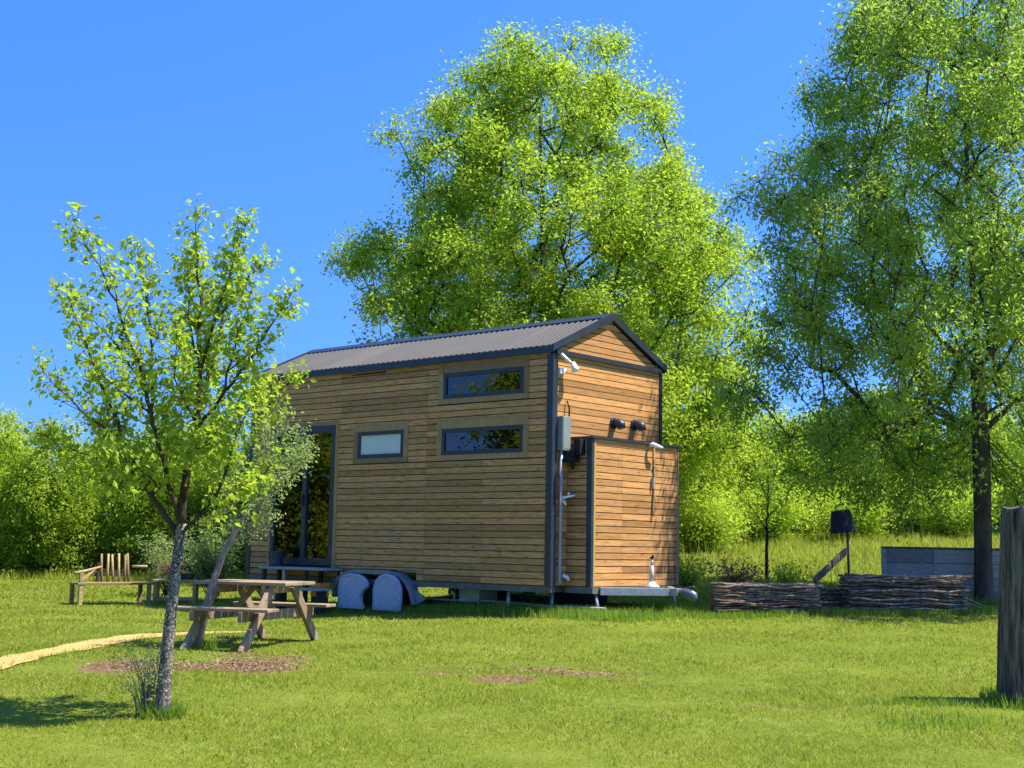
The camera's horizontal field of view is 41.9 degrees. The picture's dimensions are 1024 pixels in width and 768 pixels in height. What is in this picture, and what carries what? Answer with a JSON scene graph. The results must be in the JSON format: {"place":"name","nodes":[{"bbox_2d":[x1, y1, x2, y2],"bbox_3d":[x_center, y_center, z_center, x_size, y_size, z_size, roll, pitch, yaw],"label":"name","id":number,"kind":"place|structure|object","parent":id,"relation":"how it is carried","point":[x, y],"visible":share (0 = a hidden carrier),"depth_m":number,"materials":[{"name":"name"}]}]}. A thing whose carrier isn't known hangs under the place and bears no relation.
{"place":"outdoors","nodes":[
{"label":"outdoors","id":0,"kind":"place"},
{"bbox_2d":[0,526,1023,767],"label":"ground","id":1,"kind":"structure","parent":0,"point":[539,599],"depth_m":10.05,"materials":[{"name":"green plant"}]},
{"bbox_2d":[0,402,42,568],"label":"bush","id":2,"kind":"object","parent":1,"relation":"on","point":[5,420],"visible":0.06,"depth_m":34.56,"materials":[{"name":"green plant"}]},
{"bbox_2d":[0,421,84,574],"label":"bush","id":3,"kind":"object","parent":1,"relation":"on","point":[10,445],"visible":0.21,"depth_m":29.85,"materials":[{"name":"green plant"}]},
{"bbox_2d":[0,412,109,576],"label":"bush","id":4,"kind":"object","parent":1,"relation":"on","point":[52,545],"visible":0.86,"depth_m":28.92,"materials":[{"name":"green plant"}]},
{"bbox_2d":[54,431,152,574],"bbox_3d":[-9.413,2.842,31.425,3.872,4.019,3.775,-3,-8,31],"label":"bush","id":5,"kind":"object","parent":1,"relation":"on","point":[110,552],"visible":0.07,"depth_m":30.36,"materials":[{"name":"green plant"}]},
{"bbox_2d":[69,553,154,605],"bbox_3d":[-6.495,3.172,21.575,1.369,0.875,0.468,7,-9,-39],"label":"garden bench","id":6,"kind":"object","parent":1,"relation":"on","point":[97,571],"visible":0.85,"depth_m":21.70,"materials":[{"name":"brown wood"}]},
{"bbox_2d":[0,630,265,669],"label":"footpath","id":7,"kind":"structure","parent":1,"relation":"on","point":[67,646],"depth_m":12.93,"materials":[{"name":"beige gravel"}]},
{"bbox_2d":[87,419,211,577],"bbox_3d":[-7.984,2.515,30.082,2.540,4.014,3.076,-5,-9,40],"label":"bush","id":8,"kind":"object","parent":1,"relation":"on","point":[148,521],"visible":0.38,"depth_m":29.51,"materials":[{"name":"green plant"}]},
{"bbox_2d":[109,637,189,716],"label":"twig shrub","id":9,"kind":"object","parent":1,"relation":"on","point":[148,695],"visible":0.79,"depth_m":9.01,"materials":[{"name":"green plant"}]},
{"bbox_2d":[131,530,197,595],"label":"grey shrub","id":10,"kind":"object","parent":1,"relation":"on","point":[153,557],"visible":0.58,"depth_m":23.89,"materials":[{"name":"green plant"}]},
{"bbox_2d":[17,193,316,715],"bbox_3d":[-2.370,0.453,9.154,1.982,3.690,1.623,1,-7,0],"label":"sapling","id":11,"kind":"object","parent":1,"relation":"on","point":[115,441],"visible":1,"depth_m":9.05,"materials":[{"name":"green plant"}]},
{"bbox_2d":[152,564,199,602],"bbox_3d":[-5.623,3.365,22.377,0.720,0.685,0.460,2,-7,-7],"label":"planter table","id":12,"kind":"object","parent":1,"relation":"on","point":[157,597],"visible":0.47,"depth_m":22.19,"materials":[{"name":"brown wood"}]},
{"bbox_2d":[154,554,195,583],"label":"dry plant","id":13,"kind":"object","parent":12,"relation":"on","point":[183,568],"visible":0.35,"depth_m":22.32,"materials":[{"name":"green plant"}]},
{"bbox_2d":[181,573,194,578],"bbox_3d":[-5.459,3.235,22.472,0.260,0.100,0.253,1,-7,0],"label":"clay pot","id":14,"kind":"object","parent":12,"relation":"on","point":[189,575],"visible":0.9,"depth_m":22.37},
{"bbox_2d":[176,415,216,530],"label":"bush","id":15,"kind":"object","parent":1,"relation":"on","point":[200,446],"visible":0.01,"depth_m":35.37,"materials":[{"name":"green plant"}]},
{"bbox_2d":[164,429,250,575],"bbox_3d":[-6.644,2.903,31.500,3.648,3.822,3.978,5,-8,-28],"label":"bush","id":16,"kind":"object","parent":1,"relation":"on","point":[209,479],"visible":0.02,"depth_m":30.56,"materials":[{"name":"green plant"}]},
{"bbox_2d":[183,514,245,601],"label":"silver shrub","id":17,"kind":"object","parent":1,"relation":"on","point":[207,562],"visible":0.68,"depth_m":22.59,"materials":[{"name":"green plant"}]},
{"bbox_2d":[193,433,260,579],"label":"bush","id":18,"kind":"object","parent":1,"relation":"on","point":[238,507],"visible":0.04,"depth_m":29.63,"materials":[{"name":"green plant"}]},
{"bbox_2d":[177,579,335,653],"bbox_3d":[-2.643,2.380,13.707,1.100,0.713,1.771,-1,-7,16],"label":"picnic table","id":19,"kind":"object","parent":1,"relation":"on","point":[264,608],"visible":0.85,"depth_m":13.48,"materials":[{"name":"brown wood"}]},
{"bbox_2d":[193,398,319,648],"bbox_3d":[-2.543,1.401,13.408,1.227,2.556,1.033,1,-7,0],"label":"leaning tree","id":20,"kind":"object","parent":1,"relation":"on","point":[284,473],"visible":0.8,"depth_m":13.45,"materials":[{"name":"green plant"}]},
{"bbox_2d":[259,566,341,614],"bbox_3d":[-3.196,3.094,19.896,1.650,0.721,0.600,-5,-9,40],"label":"picnic table","id":21,"kind":"object","parent":1,"relation":"on","point":[320,597],"visible":0.66,"depth_m":19.73,"materials":[{"name":"wood"}]},
{"bbox_2d":[268,551,284,565],"bbox_3d":[-3.612,2.671,20.446,0.270,0.235,0.264,1,-7,0],"label":"bucket","id":22,"kind":"object","parent":21,"relation":"on","point":[275,558],"visible":0.99,"depth_m":20.35,"materials":[{"name":"blue plastic"}]},
{"bbox_2d":[310,583,328,612],"bbox_3d":[-2.824,3.150,19.593,0.210,0.455,0.180,-5,-9,40],"label":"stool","id":23,"kind":"object","parent":1,"relation":"on","point":[318,585],"visible":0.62,"depth_m":19.56,"materials":[{"name":"wood"}]},
{"bbox_2d":[75,651,667,686],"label":"leaf litter","id":24,"kind":"object","parent":1,"relation":"on","point":[195,664],"visible":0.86,"depth_m":11.69,"materials":[{"name":"brown plant"}]},
{"bbox_2d":[245,313,697,610],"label":"tiny house","id":25,"kind":"structure","parent":1,"relation":"on","point":[488,465],"depth_m":18.55,"materials":[{"name":"wood"}]},
{"bbox_2d":[266,421,339,567],"bbox_3d":[-3.219,1.717,20.539,1.578,2.232,0.125,-5,-9,40],"label":"glass door","id":26,"kind":"structure","parent":25,"relation":"in","point":[307,534],"depth_m":20.42,"materials":[{"name":"glass"}]},
{"bbox_2d":[337,574,368,609],"bbox_3d":[-2.304,3.005,19.366,0.622,0.505,0.074,-5,-9,40],"label":"wheel cover","id":27,"kind":"object","parent":25,"relation":"attached to","point":[352,588],"visible":1,"depth_m":19.34,"materials":[{"name":"blue fabric"}]},
{"bbox_2d":[353,422,409,463],"bbox_3d":[-1.905,0.867,19.547,1.148,0.580,0.082,-5,-9,40],"label":"window","id":28,"kind":"structure","parent":25,"relation":"in","point":[380,442],"depth_m":19.51,"materials":[{"name":"metal"}]},
{"bbox_2d":[372,574,401,611],"bbox_3d":[-1.766,2.949,18.908,0.560,0.525,0.074,-5,-9,40],"label":"wheel cover","id":29,"kind":"object","parent":25,"relation":"attached to","point":[387,590],"visible":0.98,"depth_m":18.87,"materials":[{"name":"blue fabric"}]},
{"bbox_2d":[436,416,529,460],"bbox_3d":[-0.401,0.753,18.261,1.673,0.552,0.082,-5,-9,40],"label":"window","id":30,"kind":"structure","parent":25,"relation":"in","point":[503,437],"depth_m":18.22,"materials":[{"name":"metal"}]},
{"bbox_2d":[438,357,530,404],"bbox_3d":[-0.383,-0.028,18.352,1.663,0.546,0.082,-5,-9,40],"label":"window","id":31,"kind":"structure","parent":25,"relation":"in","point":[508,379],"depth_m":18.31,"materials":[{"name":"metal"}]},
{"bbox_2d":[0,521,999,593],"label":"meadow grass","id":32,"kind":"structure","parent":1,"relation":"on","point":[864,547],"depth_m":29.82,"materials":[{"name":"green plant"}]},
{"bbox_2d":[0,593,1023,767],"bbox_3d":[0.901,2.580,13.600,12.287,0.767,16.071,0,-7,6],"label":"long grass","id":33,"kind":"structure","parent":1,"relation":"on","point":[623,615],"depth_m":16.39,"materials":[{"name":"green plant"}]},
{"bbox_2d":[315,14,785,509],"bbox_3d":[0.882,-2.324,30.620,10.706,12.265,10.168,1,-7,0],"label":"broadleaf tree","id":34,"kind":"object","parent":1,"relation":"on","point":[420,267],"visible":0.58,"depth_m":28.58,"materials":[{"name":"green plant"}]},
{"bbox_2d":[679,552,713,592],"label":"weed clump","id":35,"kind":"object","parent":1,"relation":"on","point":[684,581],"visible":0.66,"depth_m":20.61,"materials":[{"name":"green plant"}]},
{"bbox_2d":[671,406,762,529],"bbox_3d":[4.729,2.422,36.175,4.134,3.972,3.791,4,-7,-23],"label":"bush","id":36,"kind":"object","parent":1,"relation":"on","point":[723,477],"visible":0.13,"depth_m":35.55,"materials":[{"name":"green plant"}]},
{"bbox_2d":[679,480,771,554],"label":"meadow shrub","id":37,"kind":"object","parent":1,"relation":"on","point":[705,522],"visible":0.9,"depth_m":29.98,"materials":[{"name":"green plant"}]},
{"bbox_2d":[686,550,777,594],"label":"bramble","id":38,"kind":"object","parent":1,"relation":"on","point":[735,578],"visible":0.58,"depth_m":19.37,"materials":[{"name":"green plant"}]},
{"bbox_2d":[700,415,771,528],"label":"bush","id":39,"kind":"object","parent":1,"relation":"on","point":[749,438],"visible":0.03,"depth_m":37.06,"materials":[{"name":"green plant"}]},
{"bbox_2d":[697,475,830,546],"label":"meadow shrub","id":40,"kind":"object","parent":1,"relation":"on","point":[778,525],"visible":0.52,"depth_m":32.69,"materials":[{"name":"green plant"}]},
{"bbox_2d":[726,435,810,578],"bbox_3d":[4.649,2.240,24.257,1.360,2.623,0.858,3,-7,-17],"label":"thin young tree","id":41,"kind":"object","parent":1,"relation":"on","point":[770,489],"visible":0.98,"depth_m":24.24,"materials":[{"name":"green plant"}]},
{"bbox_2d":[725,400,850,538],"bbox_3d":[7.522,2.504,37.368,3.964,4.220,4.066,6,-9,-36],"label":"bush","id":42,"kind":"object","parent":1,"relation":"on","point":[757,432],"visible":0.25,"depth_m":36.51,"materials":[{"name":"green plant"}]},
{"bbox_2d":[757,559,820,583],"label":"dock clump","id":43,"kind":"object","parent":1,"relation":"on","point":[782,576],"visible":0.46,"depth_m":19.95,"materials":[{"name":"green plant"}]},
{"bbox_2d":[813,548,847,583],"bbox_3d":[4.455,2.536,18.670,0.035,0.493,0.928,-5,-9,42],"label":"plank","id":44,"kind":"object","parent":1,"relation":"on","point":[829,566],"visible":1,"depth_m":18.63,"materials":[{"name":"grey wood"}]},
{"bbox_2d":[790,399,870,531],"bbox_3d":[8.922,2.373,38.030,3.148,4.107,2.599,1,-7,2],"label":"bush","id":45,"kind":"object","parent":1,"relation":"on","point":[834,464],"visible":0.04,"depth_m":37.48,"materials":[{"name":"green plant"}]},
{"bbox_2d":[846,532,849,572],"bbox_3d":[4.823,2.604,19.136,0.075,1.421,0.044,1,-7,0],"label":"stake","id":46,"kind":"object","parent":1,"relation":"on","point":[848,555],"visible":0.41,"depth_m":19.14,"materials":[{"name":"brown wood"}]},
{"bbox_2d":[830,510,855,533],"bbox_3d":[4.744,1.976,19.212,0.381,0.325,0.381,-5,-7,-1],"label":"upturned bucket","id":47,"kind":"object","parent":46,"relation":"on","point":[842,521],"visible":1,"depth_m":19.08,"materials":[{"name":"black plastic"}]},
{"bbox_2d":[793,479,921,539],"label":"meadow shrub","id":48,"kind":"object","parent":1,"relation":"on","point":[869,526],"visible":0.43,"depth_m":34.29,"materials":[{"name":"green plant"}]},
{"bbox_2d":[696,0,1023,602],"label":"shade tree","id":49,"kind":"object","parent":1,"relation":"on","point":[986,244],"visible":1,"depth_m":20.22,"materials":[{"name":"green plant"}]},
{"bbox_2d":[840,381,904,435],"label":"bush","id":50,"kind":"object","parent":1,"relation":"on","point":[875,394],"visible":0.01,"depth_m":41.73,"materials":[{"name":"green plant"}]},
{"bbox_2d":[830,397,962,540],"bbox_3d":[10.709,2.533,38.117,4.077,4.340,4.182,-1,-7,18],"label":"bush","id":51,"kind":"object","parent":1,"relation":"on","point":[916,524],"visible":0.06,"depth_m":37.18,"materials":[{"name":"green plant"}]},
{"bbox_2d":[881,546,998,599],"bbox_3d":[7.095,3.124,21.657,2.560,0.935,1.740,1,-7,0],"label":"raised bed","id":52,"kind":"object","parent":1,"relation":"on","point":[896,560],"visible":0.45,"depth_m":20.86,"materials":[{"name":"grey wood"}]},
{"bbox_2d":[896,417,1000,532],"bbox_3d":[12.329,2.754,38.615,3.577,3.747,3.900,3,-7,-16],"label":"bush","id":53,"kind":"object","parent":1,"relation":"on","point":[951,480],"visible":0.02,"depth_m":37.82,"materials":[{"name":"green plant"}]},
{"bbox_2d":[901,473,1004,539],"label":"meadow shrub","id":54,"kind":"object","parent":1,"relation":"on","point":[964,521],"visible":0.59,"depth_m":35.48,"materials":[{"name":"green plant"}]},
{"bbox_2d":[942,404,1023,532],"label":"bush","id":55,"kind":"object","parent":1,"relation":"on","point":[999,468],"visible":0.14,"depth_m":37.50,"materials":[{"name":"green plant"}]},
{"bbox_2d":[997,505,1023,707],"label":"post","id":56,"kind":"object","parent":1,"relation":"on","point":[1010,653],"visible":0.84,"depth_m":10.19,"materials":[{"name":"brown wood"}]},
{"bbox_2d":[0,0,1023,528],"label":"sky","id":57,"kind":"structure","parent":0,"point":[128,111],"materials":[{"name":"blue"}]},
{"label":"pole","id":58,"kind":"object","parent":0,"visible":0},
{"bbox_2d":[717,587,820,591],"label":"pole","id":59,"kind":"object","parent":58,"relation":"on","point":[768,589],"visible":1,"depth_m":17.72,"materials":[{"name":"brown wood"}]},
{"bbox_2d":[716,584,821,588],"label":"pole","id":60,"kind":"object","parent":59,"relation":"on","point":[742,585],"visible":1,"depth_m":17.67,"materials":[{"name":"brown wood"}]},
{"bbox_2d":[717,582,823,586],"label":"pole","id":61,"kind":"object","parent":60,"relation":"on","point":[793,584],"visible":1,"depth_m":17.74,"materials":[{"name":"brown wood"}]},
{"label":"pole","id":62,"kind":"object","parent":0,"visible":0},
{"bbox_2d":[849,606,966,611],"bbox_3d":[5.455,3.087,18.347,1.721,0.061,0.056,2,-19,-8],"label":"pole","id":63,"kind":"object","parent":62,"relation":"on","point":[953,609],"visible":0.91,"depth_m":18.35,"materials":[{"name":"brown wood"}]},
{"bbox_2d":[851,604,969,608],"bbox_3d":[5.486,3.052,18.385,1.723,0.056,0.066,2,37,-9],"label":"pole","id":64,"kind":"object","parent":63,"relation":"on","point":[921,605],"visible":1,"depth_m":18.38,"materials":[{"name":"brown wood"}]},
{"bbox_2d":[849,601,968,605],"bbox_3d":[5.460,3.021,18.351,1.722,0.056,0.062,2,-13,-8],"label":"pole","id":65,"kind":"object","parent":64,"relation":"on","point":[880,603],"visible":1,"depth_m":18.32,"materials":[{"name":"brown wood"}]},
{"bbox_2d":[849,598,963,602],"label":"pole","id":66,"kind":"object","parent":65,"relation":"on","point":[916,600],"visible":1,"depth_m":18.40,"materials":[{"name":"brown wood"}]},
{"bbox_2d":[851,597,967,601],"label":"pole","id":67,"kind":"object","parent":65,"relation":"on","point":[868,599],"visible":1,"depth_m":18.32,"materials":[{"name":"brown wood"}]},
{"bbox_2d":[851,594,969,599],"bbox_3d":[5.492,2.932,18.393,1.721,0.057,0.048,2,17,-8],"label":"pole","id":68,"kind":"object","parent":67,"relation":"on","point":[915,596],"visible":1,"depth_m":18.39,"materials":[{"name":"brown wood"}]},
{"bbox_2d":[849,591,966,594],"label":"pole","id":69,"kind":"object","parent":68,"relation":"on","point":[852,592],"visible":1,"depth_m":18.37,"materials":[{"name":"brown wood"}]},
{"bbox_2d":[853,587,969,589],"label":"pole","id":70,"kind":"object","parent":69,"relation":"on","point":[914,588],"visible":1,"depth_m":18.42,"materials":[{"name":"brown wood"}]},
{"bbox_2d":[843,581,960,585],"bbox_3d":[5.386,2.748,18.409,1.722,0.064,0.051,2,-7,-9],"label":"pole","id":71,"kind":"object","parent":70,"relation":"on","point":[929,583],"visible":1,"depth_m":18.42,"materials":[{"name":"brown wood"}]},
{"bbox_2d":[849,577,966,580],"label":"pole","id":72,"kind":"object","parent":71,"relation":"on","point":[908,578],"visible":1,"depth_m":18.42,"materials":[{"name":"brown wood"}]},
{"bbox_2d":[852,583,969,587],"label":"pole","id":73,"kind":"object","parent":70,"relation":"on","point":[947,585],"visible":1,"depth_m":18.39,"materials":[{"name":"brown wood"}]},
{"bbox_2d":[844,578,962,583],"bbox_3d":[5.402,2.714,18.382,1.723,0.055,0.060,2,-7,-9],"label":"pole","id":74,"kind":"object","parent":73,"relation":"on","point":[871,580],"visible":1,"depth_m":18.35,"materials":[{"name":"brown wood"}]},
{"bbox_2d":[853,574,970,578],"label":"pole","id":75,"kind":"object","parent":74,"relation":"on","point":[947,576],"visible":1,"depth_m":18.41,"materials":[{"name":"brown wood"}]},
{"bbox_2d":[852,592,970,596],"bbox_3d":[5.501,2.897,18.384,1.722,0.052,0.067,2,-48,-9],"label":"pole","id":76,"kind":"object","parent":68,"relation":"on","point":[937,594],"visible":1,"depth_m":18.36,"materials":[{"name":"brown wood"}]},
{"bbox_2d":[853,589,969,592],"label":"pole","id":77,"kind":"object","parent":76,"relation":"on","point":[952,591],"visible":1,"depth_m":18.38,"materials":[{"name":"brown wood"}]},
{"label":"pole","id":78,"kind":"object","parent":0,"visible":0},
{"bbox_2d":[850,606,952,608],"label":"pole","id":79,"kind":"object","parent":78,"relation":"on","point":[912,607],"visible":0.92,"depth_m":18.49,"materials":[{"name":"brown wood"}]},
{"bbox_2d":[846,604,937,607],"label":"pole","id":80,"kind":"object","parent":79,"relation":"on","point":[878,606],"visible":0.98,"depth_m":18.35,"materials":[{"name":"brown wood"}]},
{"bbox_2d":[865,601,966,605],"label":"pole","id":81,"kind":"object","parent":80,"relation":"on","point":[944,603],"visible":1,"depth_m":18.53,"materials":[{"name":"brown wood"}]},
{"bbox_2d":[846,597,964,600],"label":"pole","id":82,"kind":"object","parent":81,"relation":"on","point":[906,598],"visible":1,"depth_m":18.42,"materials":[{"name":"brown wood"}]},
{"bbox_2d":[849,593,953,596],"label":"pole","id":83,"kind":"object","parent":82,"relation":"on","point":[895,593],"visible":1,"depth_m":18.39,"materials":[{"name":"brown wood"}]},
{"bbox_2d":[848,589,964,593],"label":"pole","id":84,"kind":"object","parent":83,"relation":"on","point":[910,591],"visible":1,"depth_m":18.49,"materials":[{"name":"brown wood"}]},
{"bbox_2d":[843,587,945,590],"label":"pole","id":85,"kind":"object","parent":84,"relation":"on","point":[871,589],"visible":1,"depth_m":18.36,"materials":[{"name":"brown wood"}]},
{"bbox_2d":[850,586,938,589],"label":"pole","id":86,"kind":"object","parent":85,"relation":"on","point":[880,587],"visible":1,"depth_m":18.40,"materials":[{"name":"brown wood"}]},
{"bbox_2d":[846,584,959,587],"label":"pole","id":87,"kind":"object","parent":86,"relation":"on","point":[893,586],"visible":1,"depth_m":18.40,"materials":[{"name":"brown wood"}]},
{"bbox_2d":[838,581,921,584],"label":"pole","id":88,"kind":"object","parent":87,"relation":"on","point":[840,582],"visible":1,"depth_m":18.39,"materials":[{"name":"brown wood"}]},
{"bbox_2d":[845,595,959,597],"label":"pole","id":89,"kind":"object","parent":82,"relation":"on","point":[891,596],"visible":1,"depth_m":18.41,"materials":[{"name":"brown wood"}]},
{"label":"pole","id":90,"kind":"object","parent":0,"visible":0},
{"bbox_2d":[845,573,951,578],"bbox_3d":[5.434,2.670,18.534,1.723,0.066,0.057,3,21,-9],"label":"pole","id":91,"kind":"object","parent":90,"relation":"on","point":[850,574],"visible":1,"depth_m":18.46,"materials":[{"name":"brown wood"}]},
{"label":"pole","id":92,"kind":"object","parent":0,"visible":0},
{"bbox_2d":[716,611,813,613],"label":"pole","id":93,"kind":"object","parent":92,"relation":"on","point":[750,611],"visible":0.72,"depth_m":17.62,"materials":[{"name":"brown wood"}]},
{"bbox_2d":[716,608,821,611],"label":"pole","id":94,"kind":"object","parent":93,"relation":"on","point":[759,609],"visible":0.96,"depth_m":17.63,"materials":[{"name":"brown wood"}]},
{"bbox_2d":[714,606,819,609],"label":"pole","id":95,"kind":"object","parent":94,"relation":"on","point":[762,607],"visible":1,"depth_m":17.65,"materials":[{"name":"brown wood"}]},
{"bbox_2d":[717,603,822,607],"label":"pole","id":96,"kind":"object","parent":95,"relation":"on","point":[772,606],"visible":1,"depth_m":17.67,"materials":[{"name":"brown wood"}]},
{"bbox_2d":[716,601,820,604],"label":"pole","id":97,"kind":"object","parent":96,"relation":"on","point":[767,603],"visible":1,"depth_m":17.68,"materials":[{"name":"brown wood"}]},
{"bbox_2d":[713,598,817,602],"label":"pole","id":98,"kind":"object","parent":97,"relation":"on","point":[762,599],"visible":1,"depth_m":17.66,"materials":[{"name":"brown wood"}]},
{"bbox_2d":[715,596,819,600],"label":"pole","id":99,"kind":"object","parent":98,"relation":"on","point":[810,599],"visible":1,"depth_m":17.71,"materials":[{"name":"brown wood"}]},
{"bbox_2d":[715,594,819,597],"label":"pole","id":100,"kind":"object","parent":99,"relation":"on","point":[814,596],"visible":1,"depth_m":17.71,"materials":[{"name":"brown wood"}]},
{"bbox_2d":[716,592,820,595],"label":"pole","id":101,"kind":"object","parent":99,"relation":"on","point":[769,594],"visible":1,"depth_m":17.69,"materials":[{"name":"brown wood"}]},
{"bbox_2d":[715,590,819,593],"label":"pole","id":102,"kind":"object","parent":101,"relation":"on","point":[813,591],"visible":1,"depth_m":17.70,"materials":[{"name":"brown wood"}]},
{"label":"pole","id":103,"kind":"object","parent":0,"visible":0},
{"bbox_2d":[736,607,819,609],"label":"pole","id":104,"kind":"object","parent":103,"relation":"on","point":[782,607],"visible":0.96,"depth_m":17.78,"materials":[{"name":"brown wood"}]},
{"bbox_2d":[715,603,797,606],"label":"pole","id":105,"kind":"object","parent":104,"relation":"on","point":[762,606],"visible":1,"depth_m":17.73,"materials":[{"name":"brown wood"}]},
{"bbox_2d":[712,601,817,603],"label":"pole","id":106,"kind":"object","parent":105,"relation":"on","point":[778,602],"visible":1,"depth_m":17.78,"materials":[{"name":"brown wood"}]},
{"bbox_2d":[727,599,819,602],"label":"pole","id":107,"kind":"object","parent":106,"relation":"on","point":[769,601],"visible":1,"depth_m":17.75,"materials":[{"name":"brown wood"}]},
{"label":"pole","id":108,"kind":"object","parent":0,"visible":0},
{"bbox_2d":[712,605,810,609],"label":"pole","id":109,"kind":"object","parent":108,"relation":"on","point":[751,608],"visible":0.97,"depth_m":17.76,"materials":[{"name":"brown wood"}]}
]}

